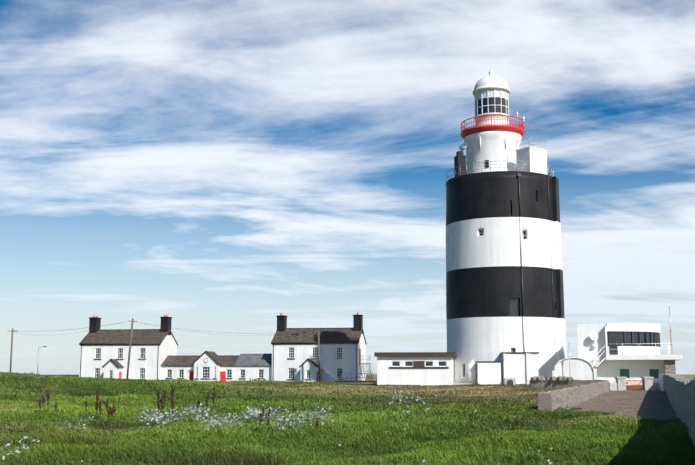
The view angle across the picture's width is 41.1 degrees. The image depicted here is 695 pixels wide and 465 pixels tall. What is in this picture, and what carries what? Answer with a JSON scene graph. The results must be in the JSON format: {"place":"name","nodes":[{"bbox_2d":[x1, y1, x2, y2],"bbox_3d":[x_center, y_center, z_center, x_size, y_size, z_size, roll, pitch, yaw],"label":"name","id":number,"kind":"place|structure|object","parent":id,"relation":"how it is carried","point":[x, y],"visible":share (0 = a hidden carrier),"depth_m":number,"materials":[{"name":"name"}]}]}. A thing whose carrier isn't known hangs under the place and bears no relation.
{"place":"outdoors","nodes":[
{"label":"outdoors","id":0,"kind":"place"},
{"bbox_2d":[0,418,694,464],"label":"grass","id":1,"kind":"structure","parent":0,"point":[448,442],"depth_m":21.81,"materials":[{"name":"green plant"}]},
{"bbox_2d":[0,371,694,462],"bbox_3d":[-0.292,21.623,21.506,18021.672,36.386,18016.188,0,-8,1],"label":"ground","id":2,"kind":"structure","parent":0,"point":[691,376],"depth_m":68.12,"materials":[{"name":"green plant"}]},
{"bbox_2d":[79,314,177,379],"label":"cottage","id":3,"kind":"structure","parent":2,"relation":"on","point":[104,353],"depth_m":135.84,"materials":[{"name":"white paint"}]},
{"bbox_2d":[9,318,320,381],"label":"utility poles","id":4,"kind":"object","parent":2,"relation":"on","point":[318,333],"visible":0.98,"depth_m":125.48,"materials":[{"name":"brown wood"}]},
{"bbox_2d":[37,385,374,433],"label":"dock weeds","id":5,"kind":"object","parent":2,"relation":"on","point":[113,410],"visible":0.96,"depth_m":35.17,"materials":[{"name":"brown plant"}]},
{"bbox_2d":[161,351,271,381],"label":"cottage","id":6,"kind":"structure","parent":2,"relation":"on","point":[208,366],"depth_m":133.00,"materials":[{"name":"white paint"}]},
{"bbox_2d":[0,389,600,464],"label":"wildflowers","id":7,"kind":"object","parent":2,"relation":"on","point":[199,409],"visible":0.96,"depth_m":27.22,"materials":[{"name":"white plant"}]},
{"bbox_2d":[271,312,366,381],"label":"cottage","id":8,"kind":"structure","parent":2,"relation":"on","point":[294,357],"depth_m":130.98,"materials":[{"name":"white paint"}]},
{"bbox_2d":[0,390,680,430],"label":"grass","id":9,"kind":"structure","parent":2,"relation":"on","point":[16,413],"depth_m":39.44,"materials":[{"name":"green plant"}]},
{"bbox_2d":[321,349,376,382],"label":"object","id":10,"kind":"object","parent":2,"relation":"on","point":[327,376],"visible":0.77,"depth_m":125.97,"materials":[{"name":"white paint"}]},
{"bbox_2d":[374,352,455,385],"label":"flat roof store","id":11,"kind":"structure","parent":2,"relation":"on","point":[416,368],"depth_m":91.97,"materials":[{"name":"white paint"}]},
{"bbox_2d":[453,352,538,384],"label":"small outbuildings","id":12,"kind":"structure","parent":2,"relation":"on","point":[519,367],"depth_m":94.30,"materials":[{"name":"white paint"}]},
{"bbox_2d":[446,171,559,384],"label":"lighthouse","id":13,"kind":"object","parent":2,"relation":"on","point":[483,280],"visible":0.75,"depth_m":98.53,"materials":[{"name":"white paint"}]},
{"bbox_2d":[459,70,529,173],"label":"lighthouse lantern","id":14,"kind":"object","parent":13,"relation":"on","point":[493,135],"visible":0.94,"depth_m":103.96,"materials":[{"name":"white paint"}]},
{"bbox_2d":[464,202,525,370],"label":"lighthouse windows","id":15,"kind":"structure","parent":13,"relation":"in","point":[514,306],"depth_m":97.26,"materials":[{"name":"grey glass"}]},
{"bbox_2d":[446,138,566,360],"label":"lighthouse fittings","id":16,"kind":"object","parent":13,"relation":"attached to","point":[531,159],"visible":0.6,"depth_m":100.64,"materials":[{"name":"white paint"}]},
{"bbox_2d":[552,351,596,379],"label":"arched shed","id":17,"kind":"structure","parent":2,"relation":"on","point":[576,368],"depth_m":86.45,"materials":[{"name":"white paint"}]},
{"bbox_2d":[529,374,694,446],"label":"stone wall","id":18,"kind":"structure","parent":2,"relation":"on","point":[679,390],"depth_m":48.58,"materials":[{"name":"stone"}]},
{"bbox_2d":[567,390,676,419],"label":"paved driveway","id":19,"kind":"structure","parent":2,"relation":"on","point":[639,403],"depth_m":49.77,"materials":[{"name":"grey concrete"}]},
{"bbox_2d":[560,390,677,420],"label":"loose stones","id":20,"kind":"object","parent":19,"relation":"on","point":[634,390],"visible":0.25,"depth_m":50.58,"materials":[{"name":"grey stone"}]},
{"bbox_2d":[577,306,682,384],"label":"lookout building","id":21,"kind":"structure","parent":2,"relation":"on","point":[629,351],"depth_m":88.93,"materials":[{"name":"white paint"}]},
{"bbox_2d":[0,0,694,374],"label":"sky","id":22,"kind":"structure","parent":0,"point":[218,167],"materials":[{"name":"blue"}]}
]}

